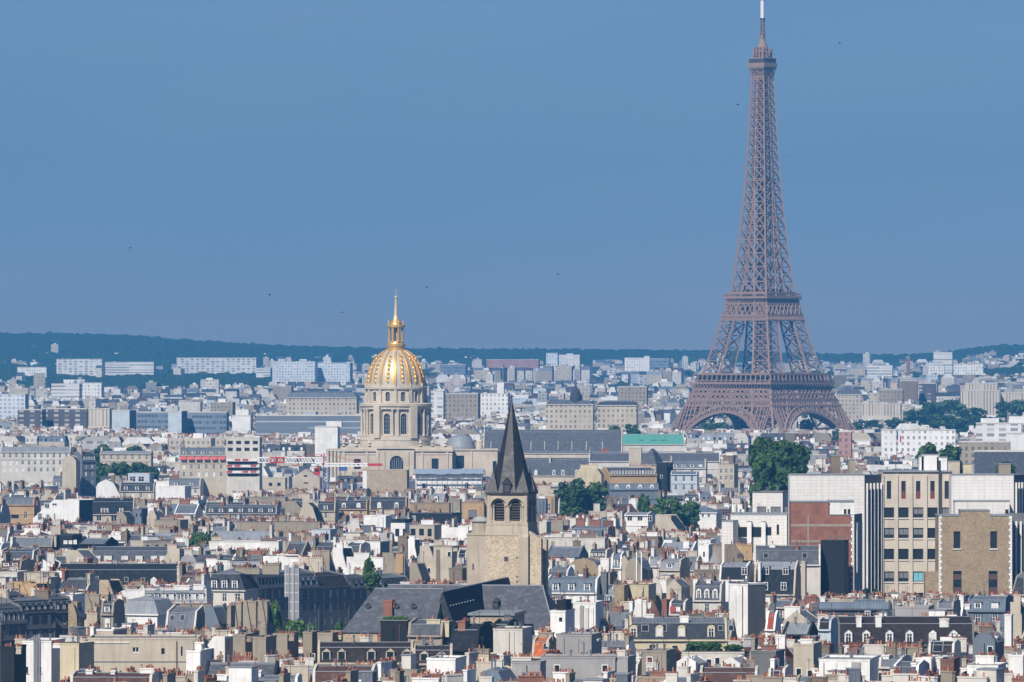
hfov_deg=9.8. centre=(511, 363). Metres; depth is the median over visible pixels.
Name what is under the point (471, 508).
house
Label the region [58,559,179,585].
house
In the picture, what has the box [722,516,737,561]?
house
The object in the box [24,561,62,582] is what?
house
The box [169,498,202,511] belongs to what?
house
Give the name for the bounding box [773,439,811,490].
tree
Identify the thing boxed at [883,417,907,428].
tree
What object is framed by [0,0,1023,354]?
sky
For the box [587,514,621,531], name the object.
house
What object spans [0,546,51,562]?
house
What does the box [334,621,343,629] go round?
tree
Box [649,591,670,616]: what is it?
house
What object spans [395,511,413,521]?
house
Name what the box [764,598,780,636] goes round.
house
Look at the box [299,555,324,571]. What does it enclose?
house
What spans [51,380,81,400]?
apartment block
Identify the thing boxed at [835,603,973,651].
house
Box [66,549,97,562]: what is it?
house
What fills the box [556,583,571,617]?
house
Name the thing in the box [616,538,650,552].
house
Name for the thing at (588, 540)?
house
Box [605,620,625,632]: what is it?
house
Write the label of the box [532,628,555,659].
house
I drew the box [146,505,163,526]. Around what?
house
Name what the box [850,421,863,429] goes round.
tree
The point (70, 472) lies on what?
house
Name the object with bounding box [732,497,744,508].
house
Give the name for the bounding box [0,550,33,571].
house
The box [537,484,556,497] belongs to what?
house
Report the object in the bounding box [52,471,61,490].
house
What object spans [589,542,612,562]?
house
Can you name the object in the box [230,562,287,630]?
house
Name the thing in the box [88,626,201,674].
house
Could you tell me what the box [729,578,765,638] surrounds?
house
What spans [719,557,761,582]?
house
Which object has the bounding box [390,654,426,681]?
house
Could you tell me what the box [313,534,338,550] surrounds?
house
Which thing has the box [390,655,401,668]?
house
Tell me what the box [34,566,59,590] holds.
house
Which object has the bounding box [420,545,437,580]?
house
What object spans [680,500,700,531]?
tree
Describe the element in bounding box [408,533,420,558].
house
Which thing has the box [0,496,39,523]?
house
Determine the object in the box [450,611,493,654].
house
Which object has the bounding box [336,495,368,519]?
house
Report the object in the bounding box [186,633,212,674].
house
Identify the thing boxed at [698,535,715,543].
house
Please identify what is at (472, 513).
window
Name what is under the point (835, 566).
house
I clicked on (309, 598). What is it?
house
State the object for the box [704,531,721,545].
house
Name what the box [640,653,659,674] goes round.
house
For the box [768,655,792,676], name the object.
house
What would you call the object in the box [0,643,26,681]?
house
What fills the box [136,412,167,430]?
office building
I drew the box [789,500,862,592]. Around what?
brick building
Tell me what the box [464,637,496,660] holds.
house
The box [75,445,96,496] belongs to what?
house
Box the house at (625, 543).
[619,531,641,546]
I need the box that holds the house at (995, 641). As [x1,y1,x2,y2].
[973,611,1013,661]
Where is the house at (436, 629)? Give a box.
[407,609,455,644]
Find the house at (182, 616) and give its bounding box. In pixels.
[165,592,212,629]
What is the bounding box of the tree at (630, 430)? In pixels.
[625,424,640,433]
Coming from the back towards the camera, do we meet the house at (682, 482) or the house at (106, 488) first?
the house at (106, 488)
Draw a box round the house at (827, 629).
[817,603,837,653]
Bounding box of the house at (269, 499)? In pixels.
[242,494,287,506]
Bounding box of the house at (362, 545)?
[346,537,370,554]
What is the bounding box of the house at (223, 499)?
[201,494,225,516]
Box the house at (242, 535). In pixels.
[207,522,274,539]
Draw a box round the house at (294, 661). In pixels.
[274,650,305,673]
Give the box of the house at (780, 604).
[767,588,799,616]
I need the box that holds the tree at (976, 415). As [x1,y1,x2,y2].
[958,407,988,423]
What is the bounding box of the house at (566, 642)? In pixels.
[555,628,601,653]
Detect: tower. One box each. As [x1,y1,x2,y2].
[466,394,547,591]
[657,462,672,494]
[670,0,856,430]
[906,357,909,375]
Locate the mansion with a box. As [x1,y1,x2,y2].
[601,463,656,487]
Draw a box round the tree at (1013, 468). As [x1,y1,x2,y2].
[996,461,1015,473]
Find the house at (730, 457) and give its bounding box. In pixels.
[723,451,735,462]
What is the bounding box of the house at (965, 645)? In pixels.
[940,628,969,667]
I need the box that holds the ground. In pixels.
[356,363,917,374]
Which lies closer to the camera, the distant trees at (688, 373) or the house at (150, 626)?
the house at (150, 626)
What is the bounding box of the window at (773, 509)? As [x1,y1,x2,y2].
[771,507,780,511]
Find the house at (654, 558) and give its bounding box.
[649,545,680,578]
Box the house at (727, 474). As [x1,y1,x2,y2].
[718,459,737,491]
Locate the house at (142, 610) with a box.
[124,586,172,626]
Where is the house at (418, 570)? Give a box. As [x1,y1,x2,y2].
[410,551,430,583]
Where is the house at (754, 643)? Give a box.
[749,635,761,659]
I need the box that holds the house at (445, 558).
[433,545,459,581]
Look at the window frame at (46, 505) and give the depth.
2116.83 m
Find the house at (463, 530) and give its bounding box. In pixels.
[458,523,471,539]
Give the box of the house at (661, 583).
[653,564,666,598]
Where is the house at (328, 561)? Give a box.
[312,548,335,571]
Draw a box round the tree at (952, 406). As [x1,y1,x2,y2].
[938,399,967,416]
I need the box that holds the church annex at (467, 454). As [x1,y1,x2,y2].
[447,428,497,474]
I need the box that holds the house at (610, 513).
[600,510,628,534]
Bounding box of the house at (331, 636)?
[317,619,342,651]
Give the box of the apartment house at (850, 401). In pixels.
[836,389,862,420]
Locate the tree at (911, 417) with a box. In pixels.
[903,408,927,425]
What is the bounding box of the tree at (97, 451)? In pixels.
[93,444,112,462]
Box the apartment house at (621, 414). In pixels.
[596,401,638,430]
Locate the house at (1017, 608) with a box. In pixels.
[1010,590,1023,645]
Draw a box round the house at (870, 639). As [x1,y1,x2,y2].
[865,632,924,651]
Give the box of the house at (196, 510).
[174,504,202,517]
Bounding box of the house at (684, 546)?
[662,538,697,555]
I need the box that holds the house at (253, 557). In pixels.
[240,546,279,559]
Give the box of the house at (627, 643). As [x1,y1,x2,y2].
[575,627,636,656]
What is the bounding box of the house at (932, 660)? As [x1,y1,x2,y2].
[915,639,945,674]
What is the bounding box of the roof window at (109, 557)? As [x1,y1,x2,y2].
[104,555,111,560]
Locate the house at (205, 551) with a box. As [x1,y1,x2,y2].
[191,544,214,554]
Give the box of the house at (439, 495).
[429,487,448,501]
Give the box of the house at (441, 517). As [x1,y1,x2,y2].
[412,512,461,524]
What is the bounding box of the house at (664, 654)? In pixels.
[641,633,676,674]
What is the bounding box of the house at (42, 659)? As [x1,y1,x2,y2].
[14,634,64,681]
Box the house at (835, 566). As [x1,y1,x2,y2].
[820,530,848,595]
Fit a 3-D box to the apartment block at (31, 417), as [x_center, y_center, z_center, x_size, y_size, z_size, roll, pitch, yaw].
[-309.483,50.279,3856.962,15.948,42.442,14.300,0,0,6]
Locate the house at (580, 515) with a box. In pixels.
[578,513,617,521]
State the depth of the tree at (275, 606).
1239.19 m
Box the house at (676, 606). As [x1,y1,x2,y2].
[669,589,691,616]
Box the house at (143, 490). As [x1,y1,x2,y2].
[119,479,155,500]
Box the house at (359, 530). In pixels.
[355,528,367,534]
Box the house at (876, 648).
[843,641,884,680]
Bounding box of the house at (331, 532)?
[311,528,344,539]
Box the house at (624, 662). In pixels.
[615,647,635,677]
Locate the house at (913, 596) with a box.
[903,592,927,604]
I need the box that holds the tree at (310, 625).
[305,623,316,630]
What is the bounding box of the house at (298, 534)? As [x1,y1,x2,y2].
[276,531,305,539]
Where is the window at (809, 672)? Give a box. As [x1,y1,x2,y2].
[807,670,811,675]
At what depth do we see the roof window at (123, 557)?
1572.33 m
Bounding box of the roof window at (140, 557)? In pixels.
[135,555,142,561]
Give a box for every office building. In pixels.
[112,410,136,430]
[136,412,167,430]
[168,411,187,433]
[187,412,228,433]
[788,454,1023,598]
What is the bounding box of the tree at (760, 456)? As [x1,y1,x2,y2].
[747,436,775,509]
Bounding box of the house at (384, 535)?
[366,530,387,539]
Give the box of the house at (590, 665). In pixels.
[540,643,616,680]
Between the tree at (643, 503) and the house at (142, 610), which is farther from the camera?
the tree at (643, 503)
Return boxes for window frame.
[44,503,49,508]
[210,647,214,658]
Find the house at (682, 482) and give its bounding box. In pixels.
[670,470,698,494]
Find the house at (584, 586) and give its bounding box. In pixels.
[548,566,608,602]
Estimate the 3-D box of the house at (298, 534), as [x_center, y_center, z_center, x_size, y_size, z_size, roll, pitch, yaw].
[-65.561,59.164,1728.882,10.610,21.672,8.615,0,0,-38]
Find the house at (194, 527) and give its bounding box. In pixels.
[189,523,208,537]
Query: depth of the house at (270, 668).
964.33 m
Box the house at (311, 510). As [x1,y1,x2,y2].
[299,502,322,521]
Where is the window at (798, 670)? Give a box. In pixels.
[796,668,801,675]
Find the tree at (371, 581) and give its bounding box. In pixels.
[363,573,381,591]
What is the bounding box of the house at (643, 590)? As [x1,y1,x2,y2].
[629,579,655,606]
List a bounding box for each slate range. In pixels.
[525,456,588,484]
[589,448,719,477]
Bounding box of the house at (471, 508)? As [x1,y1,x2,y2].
[461,498,484,521]
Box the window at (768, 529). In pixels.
[766,527,770,535]
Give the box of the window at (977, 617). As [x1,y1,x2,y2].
[975,614,979,622]
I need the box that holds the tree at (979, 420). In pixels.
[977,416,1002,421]
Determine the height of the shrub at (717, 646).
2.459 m
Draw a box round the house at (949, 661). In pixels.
[940,652,968,681]
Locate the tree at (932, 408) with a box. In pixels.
[921,402,944,424]
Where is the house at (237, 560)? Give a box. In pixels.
[215,553,259,570]
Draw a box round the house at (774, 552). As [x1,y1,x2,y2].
[754,540,820,601]
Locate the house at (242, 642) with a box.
[233,623,254,655]
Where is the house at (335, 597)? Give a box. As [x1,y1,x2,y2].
[291,562,350,631]
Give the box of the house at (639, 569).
[625,552,651,582]
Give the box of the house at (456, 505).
[448,496,461,512]
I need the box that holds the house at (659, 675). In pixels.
[636,659,677,681]
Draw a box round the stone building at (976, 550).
[924,509,1023,598]
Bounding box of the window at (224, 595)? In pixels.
[222,593,226,601]
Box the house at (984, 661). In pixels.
[966,650,1005,675]
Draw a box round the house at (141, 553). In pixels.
[92,545,166,562]
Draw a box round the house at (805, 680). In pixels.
[797,678,809,681]
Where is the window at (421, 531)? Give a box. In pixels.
[419,529,423,535]
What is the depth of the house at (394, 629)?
1037.68 m
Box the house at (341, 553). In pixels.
[333,540,353,574]
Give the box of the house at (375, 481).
[363,469,408,493]
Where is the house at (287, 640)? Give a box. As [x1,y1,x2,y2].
[273,627,298,659]
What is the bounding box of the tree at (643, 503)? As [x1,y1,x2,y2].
[637,493,651,511]
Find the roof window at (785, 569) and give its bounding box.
[782,566,789,574]
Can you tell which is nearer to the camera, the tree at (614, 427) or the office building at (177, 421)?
the tree at (614, 427)
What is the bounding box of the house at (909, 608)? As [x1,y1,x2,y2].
[895,598,933,615]
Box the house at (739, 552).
[724,541,752,562]
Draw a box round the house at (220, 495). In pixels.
[216,493,243,497]
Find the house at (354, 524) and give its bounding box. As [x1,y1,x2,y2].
[343,516,362,530]
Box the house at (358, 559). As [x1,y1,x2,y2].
[347,550,384,574]
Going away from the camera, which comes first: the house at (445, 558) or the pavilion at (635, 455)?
the house at (445, 558)
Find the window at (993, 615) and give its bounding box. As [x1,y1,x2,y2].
[992,614,997,623]
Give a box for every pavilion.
[629,447,641,464]
[641,448,662,472]
[960,390,999,414]
[965,383,997,389]
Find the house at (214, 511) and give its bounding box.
[205,501,279,519]
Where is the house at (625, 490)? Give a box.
[607,482,658,503]
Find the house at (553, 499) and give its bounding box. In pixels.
[545,492,558,513]
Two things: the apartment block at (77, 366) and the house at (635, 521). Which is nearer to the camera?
the house at (635, 521)
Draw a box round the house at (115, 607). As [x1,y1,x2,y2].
[100,590,124,627]
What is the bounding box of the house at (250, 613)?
[242,588,257,632]
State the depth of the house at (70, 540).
1674.29 m
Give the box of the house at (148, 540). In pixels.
[130,535,170,545]
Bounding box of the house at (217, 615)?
[205,603,235,630]
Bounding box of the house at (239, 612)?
[230,593,242,629]
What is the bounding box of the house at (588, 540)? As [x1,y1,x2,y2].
[546,530,606,555]
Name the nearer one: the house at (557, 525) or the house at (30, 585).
the house at (30, 585)
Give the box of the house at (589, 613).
[573,590,603,631]
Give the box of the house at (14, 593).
[0,583,25,597]
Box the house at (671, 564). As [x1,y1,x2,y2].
[658,548,689,579]
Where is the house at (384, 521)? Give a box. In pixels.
[363,515,391,529]
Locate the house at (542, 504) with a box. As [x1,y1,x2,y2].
[537,494,547,516]
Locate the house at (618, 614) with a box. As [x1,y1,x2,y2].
[607,600,632,625]
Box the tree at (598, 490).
[584,481,608,513]
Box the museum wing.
[1000,392,1023,410]
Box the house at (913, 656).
[884,640,915,660]
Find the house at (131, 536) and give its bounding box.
[124,525,144,545]
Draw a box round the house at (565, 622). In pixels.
[550,595,574,637]
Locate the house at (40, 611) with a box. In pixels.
[0,585,56,638]
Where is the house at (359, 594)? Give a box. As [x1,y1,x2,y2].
[336,563,380,619]
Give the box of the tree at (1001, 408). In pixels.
[994,401,1014,421]
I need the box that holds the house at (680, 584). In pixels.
[666,565,690,599]
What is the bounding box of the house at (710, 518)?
[698,506,722,530]
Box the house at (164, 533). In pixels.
[145,524,182,538]
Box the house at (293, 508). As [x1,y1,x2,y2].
[285,501,301,516]
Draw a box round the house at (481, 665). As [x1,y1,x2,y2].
[475,647,510,680]
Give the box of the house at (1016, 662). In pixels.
[1008,640,1023,677]
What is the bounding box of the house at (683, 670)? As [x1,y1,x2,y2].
[663,661,690,681]
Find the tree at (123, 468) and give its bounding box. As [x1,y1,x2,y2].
[107,461,131,477]
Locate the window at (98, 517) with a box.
[96,515,101,520]
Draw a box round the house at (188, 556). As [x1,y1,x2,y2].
[180,547,218,563]
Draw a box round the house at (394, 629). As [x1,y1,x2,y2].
[380,613,410,641]
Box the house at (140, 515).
[132,508,147,525]
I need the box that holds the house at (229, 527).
[199,519,232,530]
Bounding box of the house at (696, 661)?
[677,637,706,672]
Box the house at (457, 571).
[449,562,466,583]
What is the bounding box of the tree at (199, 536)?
[189,530,207,546]
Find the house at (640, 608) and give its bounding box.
[632,597,647,616]
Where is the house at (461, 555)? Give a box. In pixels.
[457,548,466,563]
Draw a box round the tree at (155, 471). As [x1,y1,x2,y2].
[146,465,159,480]
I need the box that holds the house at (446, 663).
[426,642,466,673]
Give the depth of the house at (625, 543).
1654.06 m
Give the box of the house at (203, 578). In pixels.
[186,570,212,604]
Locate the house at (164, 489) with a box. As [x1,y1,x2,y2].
[155,481,191,499]
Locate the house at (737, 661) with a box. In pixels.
[721,655,746,666]
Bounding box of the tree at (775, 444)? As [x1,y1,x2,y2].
[771,440,789,484]
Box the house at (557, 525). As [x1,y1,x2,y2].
[551,518,569,532]
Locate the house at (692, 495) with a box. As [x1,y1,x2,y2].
[683,489,699,501]
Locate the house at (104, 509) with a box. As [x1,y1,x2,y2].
[90,496,134,523]
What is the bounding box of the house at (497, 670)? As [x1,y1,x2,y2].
[477,656,516,681]
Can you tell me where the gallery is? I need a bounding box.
[497,451,621,461]
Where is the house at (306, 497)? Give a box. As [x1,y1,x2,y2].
[302,491,326,505]
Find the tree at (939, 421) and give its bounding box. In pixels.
[927,414,958,428]
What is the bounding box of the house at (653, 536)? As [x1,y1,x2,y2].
[640,529,661,547]
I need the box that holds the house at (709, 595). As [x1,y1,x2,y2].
[692,576,730,612]
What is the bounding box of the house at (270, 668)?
[205,655,279,680]
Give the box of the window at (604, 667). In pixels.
[601,665,607,672]
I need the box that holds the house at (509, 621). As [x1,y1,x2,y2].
[494,605,517,626]
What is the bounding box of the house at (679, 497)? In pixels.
[661,490,683,501]
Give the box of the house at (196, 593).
[126,581,206,605]
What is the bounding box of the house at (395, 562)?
[382,551,409,578]
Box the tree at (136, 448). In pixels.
[125,445,144,450]
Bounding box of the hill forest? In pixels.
[0,331,1023,369]
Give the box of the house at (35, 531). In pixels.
[20,525,49,534]
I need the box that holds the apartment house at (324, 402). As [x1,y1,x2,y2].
[285,391,359,414]
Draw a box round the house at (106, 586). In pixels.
[99,570,123,599]
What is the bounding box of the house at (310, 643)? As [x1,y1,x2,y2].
[303,621,319,663]
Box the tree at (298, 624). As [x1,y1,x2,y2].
[283,618,304,636]
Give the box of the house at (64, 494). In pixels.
[54,488,70,499]
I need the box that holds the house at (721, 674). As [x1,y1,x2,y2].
[700,654,758,681]
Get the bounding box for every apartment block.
[0,394,28,419]
[17,367,48,377]
[18,409,45,427]
[43,408,87,428]
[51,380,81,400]
[57,359,104,375]
[82,383,103,398]
[88,408,112,429]
[105,362,155,375]
[177,358,257,373]
[226,437,261,495]
[232,410,253,432]
[256,368,271,377]
[272,359,317,381]
[303,412,317,414]
[315,421,342,455]
[318,360,352,385]
[431,390,445,416]
[440,364,467,374]
[445,393,480,421]
[481,383,510,414]
[486,359,539,367]
[546,353,558,365]
[559,353,580,365]
[618,386,647,403]
[625,358,643,370]
[644,356,649,370]
[650,358,669,370]
[838,431,852,458]
[862,403,901,420]
[867,365,892,378]
[879,389,903,403]
[881,429,955,458]
[900,380,917,400]
[919,383,935,404]
[928,365,944,374]
[933,352,952,374]
[954,363,983,374]
[959,441,1010,466]
[976,416,1023,440]
[1006,433,1023,449]
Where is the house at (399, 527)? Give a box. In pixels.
[391,519,411,545]
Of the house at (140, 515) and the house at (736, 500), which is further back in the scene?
the house at (736, 500)
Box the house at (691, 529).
[653,524,694,535]
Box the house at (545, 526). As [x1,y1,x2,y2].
[539,518,550,533]
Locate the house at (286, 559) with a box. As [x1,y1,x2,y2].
[263,554,309,569]
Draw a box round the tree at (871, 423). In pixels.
[863,419,883,428]
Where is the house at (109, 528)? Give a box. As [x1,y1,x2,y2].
[86,523,115,534]
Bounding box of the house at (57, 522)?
[41,516,64,525]
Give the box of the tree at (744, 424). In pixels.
[736,422,749,429]
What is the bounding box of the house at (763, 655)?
[750,638,784,674]
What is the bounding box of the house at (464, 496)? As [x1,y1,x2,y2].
[460,492,484,501]
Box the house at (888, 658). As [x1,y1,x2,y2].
[878,639,911,680]
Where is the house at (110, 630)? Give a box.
[96,612,126,634]
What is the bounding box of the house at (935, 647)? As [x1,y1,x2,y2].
[928,639,960,667]
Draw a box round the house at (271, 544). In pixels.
[209,535,282,554]
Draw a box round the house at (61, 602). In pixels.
[30,582,71,637]
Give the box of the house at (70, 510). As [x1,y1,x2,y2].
[33,499,92,523]
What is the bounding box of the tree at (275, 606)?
[271,600,281,632]
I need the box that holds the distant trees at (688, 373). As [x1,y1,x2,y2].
[6,359,1023,426]
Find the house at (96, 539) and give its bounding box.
[78,530,117,548]
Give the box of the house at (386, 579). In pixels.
[353,565,409,587]
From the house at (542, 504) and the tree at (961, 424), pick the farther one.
the tree at (961, 424)
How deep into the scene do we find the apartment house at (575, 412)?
3650.17 m
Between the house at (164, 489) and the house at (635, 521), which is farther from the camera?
the house at (164, 489)
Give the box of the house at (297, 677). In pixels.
[224,660,301,681]
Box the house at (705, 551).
[698,543,713,561]
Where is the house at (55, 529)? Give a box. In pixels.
[50,524,67,534]
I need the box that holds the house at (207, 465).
[179,445,225,497]
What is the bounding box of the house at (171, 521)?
[154,514,188,531]
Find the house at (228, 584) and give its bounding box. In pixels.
[209,561,279,612]
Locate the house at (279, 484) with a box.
[262,477,287,492]
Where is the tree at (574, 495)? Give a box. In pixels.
[555,478,590,516]
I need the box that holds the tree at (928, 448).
[915,442,938,463]
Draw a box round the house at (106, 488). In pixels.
[96,475,119,497]
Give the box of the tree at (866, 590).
[862,587,883,598]
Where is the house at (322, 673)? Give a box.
[282,650,377,681]
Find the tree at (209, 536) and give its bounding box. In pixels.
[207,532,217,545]
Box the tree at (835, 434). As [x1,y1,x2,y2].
[831,429,839,440]
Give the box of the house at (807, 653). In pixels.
[793,635,821,676]
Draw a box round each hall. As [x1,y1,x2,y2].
[256,415,360,436]
[623,434,684,452]
[974,450,1023,473]
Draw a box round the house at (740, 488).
[719,482,743,493]
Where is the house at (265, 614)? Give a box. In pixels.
[255,588,275,634]
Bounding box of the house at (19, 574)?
[0,564,28,581]
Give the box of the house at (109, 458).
[100,446,152,467]
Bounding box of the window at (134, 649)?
[132,647,138,651]
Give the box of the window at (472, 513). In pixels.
[469,510,476,519]
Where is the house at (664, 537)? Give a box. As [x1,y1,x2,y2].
[661,528,679,545]
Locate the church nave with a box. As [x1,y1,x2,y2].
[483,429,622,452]
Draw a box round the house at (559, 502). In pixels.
[558,498,560,513]
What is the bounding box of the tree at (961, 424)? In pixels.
[951,417,978,433]
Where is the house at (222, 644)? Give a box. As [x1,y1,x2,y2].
[205,624,232,661]
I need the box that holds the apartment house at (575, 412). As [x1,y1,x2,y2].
[545,384,594,429]
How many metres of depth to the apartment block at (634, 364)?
7000.26 m
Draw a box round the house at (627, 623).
[624,614,634,630]
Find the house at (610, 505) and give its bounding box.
[605,498,638,512]
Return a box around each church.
[325,296,453,481]
[342,577,555,641]
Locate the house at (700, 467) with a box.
[670,454,706,483]
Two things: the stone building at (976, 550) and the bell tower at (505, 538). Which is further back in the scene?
the stone building at (976, 550)
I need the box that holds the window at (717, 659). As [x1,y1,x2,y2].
[714,657,719,664]
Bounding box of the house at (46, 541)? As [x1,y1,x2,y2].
[13,533,59,550]
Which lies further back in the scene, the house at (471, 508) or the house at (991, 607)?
the house at (471, 508)
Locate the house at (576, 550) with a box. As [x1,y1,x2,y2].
[548,538,587,561]
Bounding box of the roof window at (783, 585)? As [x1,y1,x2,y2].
[780,582,787,590]
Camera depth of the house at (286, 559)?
1495.63 m
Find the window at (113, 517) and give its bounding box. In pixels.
[111,515,116,521]
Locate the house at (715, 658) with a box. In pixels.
[682,649,744,666]
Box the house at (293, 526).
[236,520,321,536]
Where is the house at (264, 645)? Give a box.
[252,624,276,661]
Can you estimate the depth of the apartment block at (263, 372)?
7200.09 m
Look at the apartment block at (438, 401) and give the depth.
4200.05 m
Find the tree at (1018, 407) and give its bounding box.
[1006,399,1023,415]
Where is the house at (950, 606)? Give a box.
[936,595,971,615]
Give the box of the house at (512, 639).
[492,619,532,658]
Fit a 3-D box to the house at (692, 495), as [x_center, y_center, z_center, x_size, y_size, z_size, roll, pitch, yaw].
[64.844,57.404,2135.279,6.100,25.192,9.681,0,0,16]
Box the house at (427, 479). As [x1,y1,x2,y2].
[413,468,484,492]
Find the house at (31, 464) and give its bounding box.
[0,440,72,485]
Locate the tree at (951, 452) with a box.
[938,443,962,472]
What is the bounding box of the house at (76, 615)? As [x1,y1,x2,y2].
[68,592,84,634]
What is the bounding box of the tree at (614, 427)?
[608,425,620,429]
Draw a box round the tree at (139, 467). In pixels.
[128,462,147,472]
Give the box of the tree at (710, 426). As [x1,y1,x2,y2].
[700,423,725,429]
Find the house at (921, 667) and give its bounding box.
[894,642,929,675]
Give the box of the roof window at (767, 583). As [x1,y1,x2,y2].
[762,582,768,590]
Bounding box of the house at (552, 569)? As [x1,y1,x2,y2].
[548,555,574,576]
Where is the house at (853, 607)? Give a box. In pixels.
[817,593,892,615]
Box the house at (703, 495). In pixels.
[697,483,712,501]
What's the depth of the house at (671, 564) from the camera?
1476.74 m
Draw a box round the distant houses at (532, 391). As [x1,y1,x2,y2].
[0,343,1023,681]
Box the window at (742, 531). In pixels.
[738,527,746,536]
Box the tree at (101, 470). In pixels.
[96,463,109,485]
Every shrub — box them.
[685,641,699,650]
[698,641,713,650]
[709,642,722,650]
[723,644,743,650]
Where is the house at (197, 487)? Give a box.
[168,475,203,497]
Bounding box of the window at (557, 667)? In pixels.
[554,665,559,671]
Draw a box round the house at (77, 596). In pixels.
[63,589,84,619]
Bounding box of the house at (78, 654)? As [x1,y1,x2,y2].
[59,629,94,679]
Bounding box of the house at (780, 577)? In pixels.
[754,557,806,601]
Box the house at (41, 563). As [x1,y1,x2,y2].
[38,553,57,570]
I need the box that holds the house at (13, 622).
[0,591,27,645]
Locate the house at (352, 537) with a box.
[331,532,370,546]
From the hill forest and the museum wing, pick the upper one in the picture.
the hill forest
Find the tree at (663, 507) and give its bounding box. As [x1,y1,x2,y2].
[651,496,682,518]
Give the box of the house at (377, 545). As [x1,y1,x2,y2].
[367,535,389,555]
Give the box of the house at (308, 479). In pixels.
[292,469,321,489]
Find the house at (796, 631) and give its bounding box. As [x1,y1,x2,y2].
[782,611,817,642]
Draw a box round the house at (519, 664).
[510,645,545,678]
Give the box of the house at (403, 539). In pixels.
[397,532,413,558]
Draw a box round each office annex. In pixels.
[730,509,787,559]
[752,484,787,511]
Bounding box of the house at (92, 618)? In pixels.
[84,601,100,634]
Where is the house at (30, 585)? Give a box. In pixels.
[28,570,51,595]
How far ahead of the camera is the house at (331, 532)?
1725.95 m
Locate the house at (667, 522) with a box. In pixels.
[655,514,685,532]
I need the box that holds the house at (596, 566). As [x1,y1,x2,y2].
[566,556,609,575]
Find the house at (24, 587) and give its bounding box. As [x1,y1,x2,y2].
[13,568,35,594]
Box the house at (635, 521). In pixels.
[624,503,655,533]
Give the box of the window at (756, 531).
[752,527,760,536]
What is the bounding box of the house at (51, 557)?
[43,549,59,570]
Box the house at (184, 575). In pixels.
[178,562,209,584]
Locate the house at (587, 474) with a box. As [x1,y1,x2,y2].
[575,462,603,487]
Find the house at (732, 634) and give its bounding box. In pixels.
[679,606,736,639]
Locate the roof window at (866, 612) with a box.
[864,610,870,615]
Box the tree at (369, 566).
[362,556,375,594]
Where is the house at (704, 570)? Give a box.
[693,563,719,577]
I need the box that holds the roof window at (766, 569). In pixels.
[763,566,770,574]
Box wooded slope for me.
[0,361,1023,392]
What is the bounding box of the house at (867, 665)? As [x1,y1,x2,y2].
[818,651,878,680]
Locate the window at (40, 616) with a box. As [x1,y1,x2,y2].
[39,615,41,624]
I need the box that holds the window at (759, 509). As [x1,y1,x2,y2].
[757,507,765,511]
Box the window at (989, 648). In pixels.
[987,646,992,653]
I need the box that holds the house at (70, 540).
[60,533,82,549]
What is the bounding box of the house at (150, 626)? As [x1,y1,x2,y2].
[90,619,154,635]
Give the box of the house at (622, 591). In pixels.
[614,580,629,605]
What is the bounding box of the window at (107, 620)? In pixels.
[105,618,109,626]
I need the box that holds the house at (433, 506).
[409,502,450,512]
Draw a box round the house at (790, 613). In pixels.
[783,600,817,629]
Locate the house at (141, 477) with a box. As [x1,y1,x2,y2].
[128,472,151,481]
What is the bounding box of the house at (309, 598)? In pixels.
[265,558,320,629]
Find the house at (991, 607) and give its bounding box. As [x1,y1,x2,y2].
[967,581,1012,631]
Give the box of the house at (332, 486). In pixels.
[325,483,346,491]
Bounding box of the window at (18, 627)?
[17,626,20,635]
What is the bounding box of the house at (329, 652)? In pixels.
[317,635,413,667]
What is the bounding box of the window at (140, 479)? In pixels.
[138,477,143,481]
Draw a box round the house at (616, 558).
[610,541,626,580]
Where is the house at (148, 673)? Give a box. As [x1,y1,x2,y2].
[70,664,158,681]
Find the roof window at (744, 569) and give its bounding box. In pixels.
[741,566,748,574]
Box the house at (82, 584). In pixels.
[56,567,98,593]
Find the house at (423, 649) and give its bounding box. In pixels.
[413,628,452,667]
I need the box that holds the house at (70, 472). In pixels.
[62,455,79,494]
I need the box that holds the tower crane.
[257,453,381,492]
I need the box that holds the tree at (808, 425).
[799,418,813,429]
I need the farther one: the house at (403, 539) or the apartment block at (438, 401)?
the apartment block at (438, 401)
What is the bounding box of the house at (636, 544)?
[634,539,661,555]
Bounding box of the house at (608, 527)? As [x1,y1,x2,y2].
[570,517,615,536]
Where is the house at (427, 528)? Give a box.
[409,517,441,539]
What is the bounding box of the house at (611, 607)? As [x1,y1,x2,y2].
[608,581,617,611]
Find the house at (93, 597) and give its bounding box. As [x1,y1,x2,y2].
[84,579,100,619]
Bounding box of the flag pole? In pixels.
[896,430,900,458]
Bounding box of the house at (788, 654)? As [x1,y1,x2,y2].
[775,627,793,676]
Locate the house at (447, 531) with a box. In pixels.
[434,522,457,539]
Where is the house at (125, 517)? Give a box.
[117,511,134,525]
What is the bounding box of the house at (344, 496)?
[316,489,351,500]
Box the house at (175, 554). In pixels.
[164,542,190,562]
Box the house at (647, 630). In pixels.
[629,602,733,653]
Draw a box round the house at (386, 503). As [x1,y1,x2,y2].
[369,492,407,514]
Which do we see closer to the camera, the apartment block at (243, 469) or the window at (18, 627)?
the window at (18, 627)
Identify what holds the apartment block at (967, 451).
on the ground
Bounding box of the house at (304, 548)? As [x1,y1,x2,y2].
[284,534,311,555]
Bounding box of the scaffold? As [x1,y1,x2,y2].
[284,563,298,620]
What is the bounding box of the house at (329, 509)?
[317,495,338,524]
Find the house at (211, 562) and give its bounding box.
[206,555,219,568]
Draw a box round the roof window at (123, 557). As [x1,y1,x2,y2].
[121,555,128,559]
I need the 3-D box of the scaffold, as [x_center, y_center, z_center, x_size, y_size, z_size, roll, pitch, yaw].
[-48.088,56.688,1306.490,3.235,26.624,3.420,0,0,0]
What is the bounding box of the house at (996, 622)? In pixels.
[973,614,999,631]

